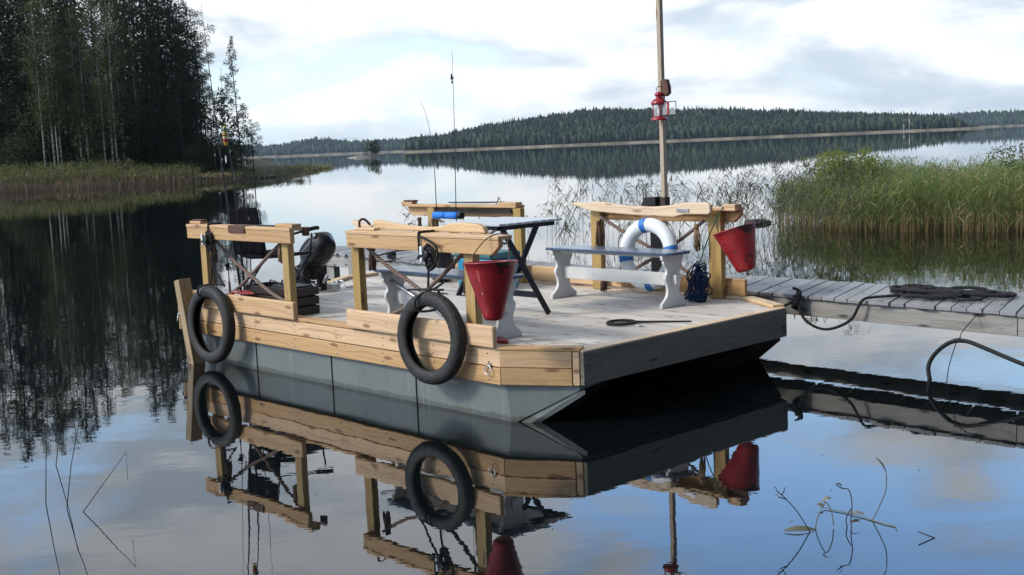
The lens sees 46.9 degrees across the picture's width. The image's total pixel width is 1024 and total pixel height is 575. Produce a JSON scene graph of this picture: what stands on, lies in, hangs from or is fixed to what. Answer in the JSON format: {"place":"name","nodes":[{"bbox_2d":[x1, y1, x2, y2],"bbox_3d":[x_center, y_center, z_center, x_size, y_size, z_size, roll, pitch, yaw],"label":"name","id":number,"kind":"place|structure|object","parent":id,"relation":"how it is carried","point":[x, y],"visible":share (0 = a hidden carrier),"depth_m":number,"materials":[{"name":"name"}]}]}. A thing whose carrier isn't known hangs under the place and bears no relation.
{"place":"outdoors","nodes":[
{"label":"outdoors","id":0,"kind":"place"},
{"bbox_2d":[0,158,292,192],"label":"shore ground","id":1,"kind":"structure","parent":0,"point":[260,163],"depth_m":102.31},
{"bbox_2d":[0,121,41,174],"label":"shrub","id":2,"kind":"object","parent":1,"relation":"on","point":[8,128],"visible":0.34,"depth_m":97.82,"materials":[{"name":"green plant"}]},
{"bbox_2d":[0,0,42,117],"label":"spruce tree","id":3,"kind":"object","parent":1,"relation":"on","point":[5,38],"visible":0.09,"depth_m":109.69,"materials":[{"name":"green plant"}]},
{"bbox_2d":[0,0,44,173],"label":"spruce tree","id":4,"kind":"object","parent":1,"relation":"on","point":[6,119],"visible":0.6,"depth_m":98.42,"materials":[{"name":"green plant"}]},
{"bbox_2d":[0,130,44,180],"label":"shrub","id":5,"kind":"object","parent":1,"relation":"on","point":[16,151],"visible":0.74,"depth_m":95.48,"materials":[{"name":"green plant"}]},
{"bbox_2d":[0,0,52,96],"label":"spruce tree","id":6,"kind":"object","parent":1,"relation":"on","point":[22,34],"depth_m":117.00,"materials":[{"name":"green plant"}]},
{"bbox_2d":[1,0,59,172],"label":"spruce tree","id":7,"kind":"object","parent":1,"relation":"on","point":[20,27],"visible":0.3,"depth_m":100.77,"materials":[{"name":"green plant"}]},
{"bbox_2d":[12,0,56,178],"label":"birch tree","id":8,"kind":"object","parent":1,"relation":"on","point":[38,94],"visible":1,"depth_m":94.21,"materials":[{"name":"green plant"}]},
{"bbox_2d":[2,103,70,167],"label":"shrub","id":9,"kind":"object","parent":1,"relation":"on","point":[22,113],"visible":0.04,"depth_m":100.46,"materials":[{"name":"green plant"}]},
{"bbox_2d":[25,0,64,176],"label":"birch tree","id":10,"kind":"object","parent":1,"relation":"on","point":[48,83],"visible":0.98,"depth_m":94.71,"materials":[{"name":"green plant"}]},
{"bbox_2d":[13,0,76,169],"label":"pine tree","id":11,"kind":"object","parent":1,"relation":"on","point":[50,145],"visible":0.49,"depth_m":97.13,"materials":[{"name":"green plant"}]},
{"bbox_2d":[24,0,69,178],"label":"birch tree","id":12,"kind":"object","parent":1,"relation":"on","point":[57,75],"visible":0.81,"depth_m":95.41,"materials":[{"name":"green plant"}]},
{"bbox_2d":[35,11,72,174],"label":"birch tree","id":13,"kind":"object","parent":1,"relation":"on","point":[59,128],"visible":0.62,"depth_m":96.41,"materials":[{"name":"green plant"}]},
{"bbox_2d":[11,95,105,175],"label":"shrub","id":14,"kind":"object","parent":1,"relation":"on","point":[67,158],"visible":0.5,"depth_m":97.79,"materials":[{"name":"green plant"}]},
{"bbox_2d":[16,0,105,169],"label":"spruce tree","id":15,"kind":"object","parent":1,"relation":"on","point":[61,56],"visible":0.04,"depth_m":105.81,"materials":[{"name":"green plant"}]},
{"bbox_2d":[46,0,90,167],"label":"spruce tree","id":16,"kind":"object","parent":1,"relation":"on","point":[67,26],"visible":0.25,"depth_m":100.03,"materials":[{"name":"green plant"}]},
{"bbox_2d":[41,103,101,171],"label":"shrub","id":17,"kind":"object","parent":1,"relation":"on","point":[71,136],"visible":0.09,"depth_m":99.45,"materials":[{"name":"green plant"}]},
{"bbox_2d":[53,2,95,166],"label":"birch tree","id":18,"kind":"object","parent":1,"relation":"on","point":[71,61],"visible":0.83,"depth_m":96.22,"materials":[{"name":"green plant"}]},
{"bbox_2d":[62,11,95,174],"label":"birch tree","id":19,"kind":"object","parent":1,"relation":"on","point":[81,74],"visible":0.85,"depth_m":95.83,"materials":[{"name":"green plant"}]},
{"bbox_2d":[61,0,104,103],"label":"spruce tree","id":20,"kind":"object","parent":1,"relation":"on","point":[79,7],"visible":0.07,"depth_m":110.62,"materials":[{"name":"green plant"}]},
{"bbox_2d":[66,0,118,93],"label":"pine tree","id":21,"kind":"object","parent":1,"relation":"on","point":[91,17],"visible":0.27,"depth_m":109.63,"materials":[{"name":"green plant"}]},
{"bbox_2d":[55,102,137,176],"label":"shrub","id":22,"kind":"object","parent":1,"relation":"on","point":[93,131],"visible":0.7,"depth_m":95.07,"materials":[{"name":"green plant"}]},
{"bbox_2d":[75,0,118,169],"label":"birch tree","id":23,"kind":"object","parent":1,"relation":"on","point":[97,65],"visible":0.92,"depth_m":95.11,"materials":[{"name":"green plant"}]},
{"bbox_2d":[64,110,135,171],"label":"shrub","id":24,"kind":"object","parent":1,"relation":"on","point":[107,149],"visible":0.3,"depth_m":97.58,"materials":[{"name":"green plant"}]},
{"bbox_2d":[78,0,122,174],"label":"birch tree","id":25,"kind":"object","parent":1,"relation":"on","point":[106,78],"visible":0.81,"depth_m":95.16,"materials":[{"name":"green plant"}]},
{"bbox_2d":[59,76,143,160],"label":"shrub","id":26,"kind":"object","parent":1,"relation":"on","point":[98,98],"visible":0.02,"depth_m":105.75,"materials":[{"name":"green plant"}]},
{"bbox_2d":[86,0,129,170],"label":"birch tree","id":27,"kind":"object","parent":1,"relation":"on","point":[112,97],"visible":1,"depth_m":94.93,"materials":[{"name":"green plant"}]},
{"bbox_2d":[95,0,134,168],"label":"birch tree","id":28,"kind":"object","parent":1,"relation":"on","point":[117,62],"visible":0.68,"depth_m":96.25,"materials":[{"name":"green plant"}]},
{"bbox_2d":[108,135,146,167],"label":"shrub","id":29,"kind":"object","parent":1,"relation":"on","point":[128,151],"visible":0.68,"depth_m":96.79,"materials":[{"name":"green plant"}]},
{"bbox_2d":[104,0,161,120],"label":"pine tree","id":30,"kind":"object","parent":1,"relation":"on","point":[132,3],"visible":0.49,"depth_m":99.12,"materials":[{"name":"green plant"}]},
{"bbox_2d":[86,0,179,169],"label":"spruce tree","id":31,"kind":"object","parent":1,"relation":"on","point":[125,42],"visible":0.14,"depth_m":102.02,"materials":[{"name":"green plant"}]},
{"bbox_2d":[120,27,147,163],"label":"birch tree","id":32,"kind":"object","parent":1,"relation":"on","point":[134,88],"visible":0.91,"depth_m":97.56,"materials":[{"name":"green plant"}]},
{"bbox_2d":[96,111,179,171],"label":"shrub","id":33,"kind":"object","parent":1,"relation":"on","point":[146,132],"visible":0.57,"depth_m":98.03,"materials":[{"name":"green plant"}]},
{"bbox_2d":[119,2,175,103],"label":"spruce tree","id":34,"kind":"object","parent":1,"relation":"on","point":[143,3],"visible":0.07,"depth_m":107.53,"materials":[{"name":"green plant"}]},
{"bbox_2d":[118,115,190,170],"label":"shrub","id":35,"kind":"object","parent":1,"relation":"on","point":[145,140],"visible":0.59,"depth_m":98.38,"materials":[{"name":"green plant"}]},
{"bbox_2d":[129,0,187,170],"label":"spruce tree","id":36,"kind":"object","parent":1,"relation":"on","point":[152,81],"visible":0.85,"depth_m":98.34,"materials":[{"name":"green plant"}]},
{"bbox_2d":[142,0,191,167],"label":"spruce tree","id":37,"kind":"object","parent":1,"relation":"on","point":[160,43],"visible":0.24,"depth_m":104.10,"materials":[{"name":"green plant"}]},
{"bbox_2d":[148,0,204,164],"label":"pine tree","id":38,"kind":"object","parent":1,"relation":"on","point":[175,43],"visible":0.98,"depth_m":99.27,"materials":[{"name":"green plant"}]},
{"bbox_2d":[148,0,216,143],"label":"spruce tree","id":39,"kind":"object","parent":1,"relation":"on","point":[175,5],"visible":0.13,"depth_m":109.72,"materials":[{"name":"green plant"}]},
{"bbox_2d":[170,4,196,137],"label":"spruce tree","id":40,"kind":"object","parent":1,"relation":"on","point":[184,58],"visible":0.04,"depth_m":113.72,"materials":[{"name":"green plant"}]},
{"bbox_2d":[163,9,214,171],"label":"pine tree","id":41,"kind":"object","parent":1,"relation":"on","point":[191,64],"visible":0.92,"depth_m":100.32,"materials":[{"name":"green plant"}]},
{"bbox_2d":[169,0,212,163],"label":"spruce tree","id":42,"kind":"object","parent":1,"relation":"on","point":[190,130],"visible":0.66,"depth_m":101.41,"materials":[{"name":"green plant"}]},
{"bbox_2d":[182,142,217,173],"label":"shrub","id":43,"kind":"object","parent":1,"relation":"on","point":[190,151],"visible":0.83,"depth_m":97.79,"materials":[{"name":"green plant"}]},
{"bbox_2d":[185,27,215,161],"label":"spruce tree","id":44,"kind":"object","parent":1,"relation":"on","point":[201,123],"visible":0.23,"depth_m":104.68,"materials":[{"name":"green plant"}]},
{"bbox_2d":[191,47,215,148],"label":"pine tree","id":45,"kind":"object","parent":1,"relation":"on","point":[204,62],"visible":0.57,"depth_m":102.50,"materials":[{"name":"green plant"}]},
{"bbox_2d":[191,147,218,173],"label":"shrub","id":46,"kind":"object","parent":1,"relation":"on","point":[208,159],"visible":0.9,"depth_m":97.79,"materials":[{"name":"green plant"}]},
{"bbox_2d":[204,85,220,139],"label":"pine tree","id":47,"kind":"object","parent":1,"relation":"on","point":[210,98],"visible":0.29,"depth_m":106.73,"materials":[{"name":"green plant"}]},
{"bbox_2d":[201,87,251,173],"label":"young spruce","id":48,"kind":"object","parent":1,"relation":"on","point":[221,124],"visible":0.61,"depth_m":99.82,"materials":[{"name":"green plant"}]},
{"bbox_2d":[216,140,240,170],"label":"shrub","id":49,"kind":"object","parent":1,"relation":"on","point":[232,152],"visible":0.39,"depth_m":100.05,"materials":[{"name":"green plant"}]},
{"bbox_2d":[220,36,262,175],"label":"spruce tree","id":50,"kind":"object","parent":1,"relation":"on","point":[234,122],"visible":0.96,"depth_m":98.77,"materials":[{"name":"green plant"}]},
{"bbox_2d":[242,119,260,174],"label":"pine","id":51,"kind":"object","parent":1,"relation":"on","point":[252,138],"visible":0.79,"depth_m":100.01,"materials":[{"name":"green plant"}]},
{"bbox_2d":[243,150,407,157],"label":"distant forest ground","id":52,"kind":"structure","parent":0,"point":[353,152],"depth_m":2279.47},
{"bbox_2d":[235,135,418,156],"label":"distant forest","id":53,"kind":"object","parent":52,"relation":"on","point":[315,145],"visible":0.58,"depth_m":2309.12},
{"bbox_2d":[0,125,1023,574],"bbox_3d":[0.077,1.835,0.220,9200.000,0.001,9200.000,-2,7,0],"label":"water","id":54,"kind":"structure","parent":0,"point":[236,469],"depth_m":7.86,"materials":[{"name":"blue liquid"}]},
{"bbox_2d":[0,170,241,192],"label":"dead reeds","id":55,"kind":"object","parent":54,"relation":"on","point":[97,185],"visible":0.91,"depth_m":89.27,"materials":[{"name":"plant"}]},
{"bbox_2d":[0,158,310,192],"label":"shore reeds","id":56,"kind":"object","parent":54,"relation":"on","point":[95,173],"visible":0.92,"depth_m":91.43,"materials":[{"name":"plant"}]},
{"bbox_2d":[348,155,377,157],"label":"islet rock","id":57,"kind":"object","parent":54,"relation":"on","point":[360,156],"visible":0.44,"depth_m":424.92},
{"bbox_2d":[362,139,380,155],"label":"islet tree","id":58,"kind":"object","parent":57,"relation":"on","point":[372,147],"visible":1,"depth_m":426.16,"materials":[{"name":"green plant"}]},
{"bbox_2d":[177,200,786,422],"bbox_3d":[-0.523,0.099,10.484,3.001,1.656,5.347,-9,9,-43],"label":"raft","id":59,"kind":"object","parent":54,"relation":"on","point":[567,353],"visible":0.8,"depth_m":9.15,"materials":[{"name":"brown wood"}]},
{"bbox_2d":[174,278,204,363],"bbox_3d":[-2.942,0.434,10.853,0.130,1.026,0.335,-9,9,-43],"label":"leaning post","id":60,"kind":"object","parent":59,"relation":"attached to","point":[183,290],"visible":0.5,"depth_m":10.81,"materials":[{"name":"brown wood"}]},
{"bbox_2d":[201,230,212,251],"bbox_3d":[-2.737,-0.414,10.540,0.077,0.202,0.200,-8,9,-38],"label":"rope pulley","id":61,"kind":"object","parent":59,"relation":"attached to","point":[207,239],"visible":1,"depth_m":10.50,"materials":[{"name":"black plastic"}]},
{"bbox_2d":[188,222,235,362],"bbox_3d":[-2.646,0.050,10.538,0.284,1.247,0.700,-9,9,-43],"label":"hanging tyre","id":62,"kind":"object","parent":59,"relation":"hanging from","point":[219,298],"visible":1,"depth_m":10.46,"materials":[{"name":"rubber"}]},
{"bbox_2d":[201,2,242,295],"bbox_3d":[-2.614,-1.194,10.668,0.025,2.752,0.383,-9,9,-43],"label":"fishing rod","id":63,"kind":"object","parent":59,"relation":"on","point":[234,247],"visible":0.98,"depth_m":10.69,"materials":[{"name":"black plastic"}]},
{"bbox_2d":[212,135,232,292],"bbox_3d":[-2.599,-0.614,10.600,0.064,1.496,0.239,-9,9,-43],"label":"fishing rod","id":64,"kind":"object","parent":59,"relation":"on","point":[227,266],"visible":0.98,"depth_m":10.63,"materials":[{"name":"black plastic"}]},
{"bbox_2d":[221,67,245,295],"bbox_3d":[-2.525,-0.926,10.705,0.024,2.124,0.168,-9,9,-43],"label":"fishing rod","id":65,"kind":"object","parent":59,"relation":"on","point":[243,276],"visible":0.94,"depth_m":10.70,"materials":[{"name":"black plastic"}]},
{"bbox_2d":[221,78,227,162],"bbox_3d":[-2.602,-1.540,10.657,0.052,0.840,0.060,-9,9,-43],"label":"fishing lure","id":66,"kind":"object","parent":65,"relation":"hanging from","point":[225,134],"visible":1,"depth_m":10.66,"materials":[{"name":"orange plastic"}]},
{"bbox_2d":[231,290,253,294],"bbox_3d":[-2.470,0.112,10.583,0.085,0.188,0.654,-8,9,-40],"label":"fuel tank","id":67,"kind":"object","parent":59,"relation":"on","point":[233,292],"visible":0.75,"depth_m":10.46,"materials":[{"name":"plastic"}]},
{"bbox_2d":[242,130,252,283],"bbox_3d":[-2.427,-0.661,10.851,0.024,1.555,0.052,-9,9,-43],"label":"fishing rod","id":68,"kind":"object","parent":59,"relation":"on","point":[251,281],"visible":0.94,"depth_m":10.85,"materials":[{"name":"black plastic"}]},
{"bbox_2d":[227,208,318,295],"bbox_3d":[-2.234,-0.321,11.133,0.635,0.908,0.620,-9,9,-43],"label":"camp chair","id":69,"kind":"object","parent":59,"relation":"on","point":[258,250],"visible":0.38,"depth_m":10.98,"materials":[{"name":"black fabric"}]},
{"bbox_2d":[246,279,319,314],"bbox_3d":[-2.025,0.059,10.395,0.265,0.308,0.760,-9,9,-43],"label":"tackle crate","id":70,"kind":"object","parent":59,"relation":"on","point":[307,299],"visible":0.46,"depth_m":10.19,"materials":[{"name":"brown wood"}]},
{"bbox_2d":[295,232,340,290],"bbox_3d":[-2.135,-0.213,11.866,0.498,0.702,0.914,-9,9,-43],"label":"outboard motor","id":71,"kind":"object","parent":59,"relation":"attached to","point":[321,256],"visible":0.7,"depth_m":11.65,"materials":[{"name":"black plastic"}]},
{"bbox_2d":[376,250,406,261],"bbox_3d":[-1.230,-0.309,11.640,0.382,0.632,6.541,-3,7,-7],"label":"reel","id":72,"kind":"object","parent":59,"relation":"attached to","point":[391,255],"visible":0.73,"depth_m":13.62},
{"bbox_2d":[368,265,443,317],"bbox_3d":[-0.748,0.065,9.067,0.035,0.442,1.211,-8,9,-40],"label":"metal tube","id":73,"kind":"object","parent":59,"relation":"on","point":[400,286],"visible":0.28,"depth_m":9.14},
{"bbox_2d":[417,243,435,270],"bbox_3d":[-0.609,-0.213,8.301,0.083,0.202,0.208,-9,9,-43],"label":"rope pulley","id":74,"kind":"object","parent":59,"relation":"attached to","point":[427,251],"visible":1,"depth_m":8.26,"materials":[{"name":"black plastic"}]},
{"bbox_2d":[421,102,437,225],"bbox_3d":[-0.855,-1.153,12.359,0.024,1.582,0.201,-9,9,-43],"label":"fishing rod","id":75,"kind":"object","parent":59,"relation":"attached to","point":[434,169],"visible":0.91,"depth_m":12.30,"materials":[{"name":"black plastic"}]},
{"bbox_2d":[397,230,466,384],"bbox_3d":[-0.532,0.142,8.311,0.277,1.077,0.658,-9,9,-43],"label":"hanging tyre","id":76,"kind":"object","parent":59,"relation":"hanging from","point":[417,367],"visible":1,"depth_m":8.25,"materials":[{"name":"rubber"}]},
{"bbox_2d":[428,252,454,282],"bbox_3d":[-0.756,-0.280,12.251,0.262,0.492,0.334,-9,9,-43],"label":"dark bag","id":77,"kind":"object","parent":59,"relation":"on","point":[445,260],"visible":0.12,"depth_m":12.15,"materials":[{"name":"black fabric"}]},
{"bbox_2d":[432,212,464,218],"bbox_3d":[-0.662,-0.746,12.220,0.072,0.072,0.452,-9,9,-43],"label":"foam roll","id":78,"kind":"object","parent":59,"relation":"attached to","point":[448,215],"visible":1,"depth_m":12.17,"materials":[{"name":"blue paint"}]},
{"bbox_2d":[374,265,523,338],"bbox_3d":[-0.488,0.104,8.881,0.310,0.456,1.450,-9,9,-43],"label":"bench","id":79,"kind":"object","parent":59,"relation":"on","point":[395,297],"visible":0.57,"depth_m":8.84,"materials":[{"name":"white paint"}]},
{"bbox_2d":[452,60,457,232],"bbox_3d":[-0.579,-1.374,12.028,0.024,2.037,0.089,-9,9,-43],"label":"fishing rod","id":80,"kind":"object","parent":59,"relation":"attached to","point":[454,146],"visible":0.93,"depth_m":12.02,"materials":[{"name":"black plastic"}]},
{"bbox_2d":[454,242,519,286],"bbox_3d":[-0.239,-0.223,11.496,0.406,0.457,0.583,-9,9,-43],"label":"teal cooler","id":81,"kind":"object","parent":59,"relation":"on","point":[502,254],"visible":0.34,"depth_m":11.31,"materials":[{"name":"plastic"}]},
{"bbox_2d":[463,233,517,320],"bbox_3d":[-0.138,-0.062,7.669,0.357,0.553,0.379,-4,7,-17],"label":"fire bucket","id":82,"kind":"object","parent":59,"relation":"hanging from","point":[491,281],"visible":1,"depth_m":7.56,"materials":[{"name":"red paint"}]},
{"bbox_2d":[441,217,561,314],"bbox_3d":[-0.083,-0.159,9.634,0.726,0.776,0.705,-9,9,-43],"label":"folding table","id":83,"kind":"object","parent":59,"relation":"on","point":[502,224],"visible":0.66,"depth_m":9.43,"materials":[{"name":"blue paint"}]},
{"bbox_2d":[546,245,689,308],"bbox_3d":[0.886,-0.106,10.139,0.310,0.456,1.450,-9,9,-43],"label":"bench","id":84,"kind":"object","parent":59,"relation":"on","point":[669,278],"visible":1,"depth_m":10.04,"materials":[{"name":"blue paint"}]},
{"bbox_2d":[618,215,678,292],"bbox_3d":[1.184,-0.289,10.254,0.182,0.680,0.684,-9,9,-43],"label":"life ring","id":85,"kind":"object","parent":59,"relation":"on","point":[661,230],"visible":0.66,"depth_m":10.22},
{"bbox_2d":[606,319,691,325],"bbox_3d":[1.009,0.261,8.820,0.628,0.028,0.239,0,7,19],"label":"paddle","id":86,"kind":"object","parent":59,"relation":"on","point":[626,322],"visible":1,"depth_m":8.86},
{"bbox_2d":[641,0,669,291],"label":"mast","id":87,"kind":"object","parent":59,"relation":"attached to","point":[663,199],"visible":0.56,"depth_m":10.45,"materials":[{"name":"brown wood"}]},
{"bbox_2d":[660,79,670,95],"bbox_3d":[1.341,-1.743,10.300,0.045,0.150,0.090,-9,9,-43],"label":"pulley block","id":88,"kind":"object","parent":87,"relation":"attached to","point":[665,87],"visible":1,"depth_m":10.28,"materials":[{"name":"brown"}]},
{"bbox_2d":[651,86,676,120],"bbox_3d":[1.301,-1.604,10.268,0.156,0.295,0.251,-5,7,-19],"label":"red lantern","id":89,"kind":"object","parent":88,"relation":"hanging from","point":[658,100],"visible":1,"depth_m":10.27,"materials":[{"name":"paint"}]},
{"bbox_2d":[684,207,722,301],"bbox_3d":[1.600,-0.259,9.898,0.341,0.819,0.193,-1,7,14],"label":"blue rope bundle","id":90,"kind":"object","parent":59,"relation":"hanging from","point":[699,278],"visible":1,"depth_m":9.89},
{"bbox_2d":[713,203,755,272],"bbox_3d":[1.859,-0.411,9.843,0.370,0.577,0.371,-9,9,-43],"label":"fire bucket","id":91,"kind":"object","parent":59,"relation":"hanging from","point":[737,244],"visible":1,"depth_m":9.72,"materials":[{"name":"red paint"}]},
{"bbox_2d":[326,246,1023,336],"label":"jetty","id":92,"kind":"object","parent":54,"relation":"on","point":[823,298],"visible":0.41,"depth_m":9.65,"materials":[{"name":"grey wood"}]},
{"bbox_2d":[784,286,906,330],"bbox_3d":[2.651,0.182,9.691,1.218,0.345,0.286,1,8,25],"label":"mooring rope","id":93,"kind":"object","parent":92,"relation":"attached to","point":[795,299],"visible":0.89,"depth_m":9.74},
{"bbox_2d":[889,284,1016,301],"bbox_3d":[3.482,0.031,9.453,0.576,0.081,0.986,-9,9,-43],"label":"rope heap","id":94,"kind":"object","parent":92,"relation":"on","point":[974,294],"visible":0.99,"depth_m":9.31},
{"bbox_2d":[545,151,906,262],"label":"sparse reeds","id":95,"kind":"object","parent":54,"relation":"on","point":[751,192],"visible":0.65,"depth_m":21.29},
{"bbox_2d":[784,496,833,530],"bbox_3d":[1.396,1.071,5.545,0.250,0.161,0.039,-4,7,-13],"label":"pondweed","id":96,"kind":"object","parent":54,"relation":"on","point":[799,528],"visible":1,"depth_m":5.55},
{"bbox_2d":[801,144,892,220],"bbox_3d":[6.917,-2.142,24.270,1.777,1.625,1.395,-2,7,0],"label":"willow bush","id":97,"kind":"object","parent":54,"relation":"on","point":[841,162],"visible":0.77,"depth_m":24.10,"materials":[{"name":"green plant"}]},
{"bbox_2d":[836,483,859,526],"bbox_3d":[1.581,1.034,5.556,0.117,0.237,0.016,-3,7,-2],"label":"pondweed","id":98,"kind":"object","parent":54,"relation":"on","point":[854,520],"visible":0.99,"depth_m":5.56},
{"bbox_2d":[816,458,896,529],"bbox_3d":[1.680,0.964,5.697,0.092,0.335,0.472,-7,8,-36],"label":"pondweed","id":99,"kind":"object","parent":54,"relation":"on","point":[821,504],"visible":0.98,"depth_m":5.64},
{"bbox_2d":[766,142,1023,232],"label":"reed bed","id":100,"kind":"object","parent":54,"relation":"on","point":[981,196],"visible":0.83,"depth_m":21.96,"materials":[{"name":"plant"}]},
{"bbox_2d":[926,338,1023,379],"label":"ribbed hose","id":101,"kind":"object","parent":54,"relation":"in","point":[966,341],"visible":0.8,"depth_m":8.54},
{"bbox_2d":[986,141,1023,191],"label":"water bush","id":102,"kind":"object","parent":54,"relation":"on","point":[1013,155],"visible":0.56,"depth_m":23.57,"materials":[{"name":"green plant"}]},
{"bbox_2d":[2,0,1023,146],"label":"sky","id":103,"kind":"structure","parent":0,"point":[359,70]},
{"bbox_2d":[403,127,984,151],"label":"forest ground","id":104,"kind":"structure","parent":0,"point":[657,140],"depth_m":1187.67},
{"bbox_2d":[403,105,980,150],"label":"forest","id":105,"kind":"object","parent":104,"relation":"on","point":[583,125],"visible":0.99,"depth_m":1210.26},
{"bbox_2d":[974,124,1023,126],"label":"distant forest ground","id":106,"kind":"structure","parent":0,"point":[1001,125],"depth_m":2577.48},
{"bbox_2d":[917,108,1023,125],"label":"distant forest","id":107,"kind":"object","parent":106,"relation":"on","point":[985,118],"visible":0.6,"depth_m":2650.38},
{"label":"spit ground","id":108,"kind":"structure","parent":0,"visible":0},
{"bbox_2d":[216,164,334,173],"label":"spit grass","id":109,"kind":"structure","parent":108,"relation":"on","point":[316,166],"depth_m":138.71,"materials":[{"name":"plant"}]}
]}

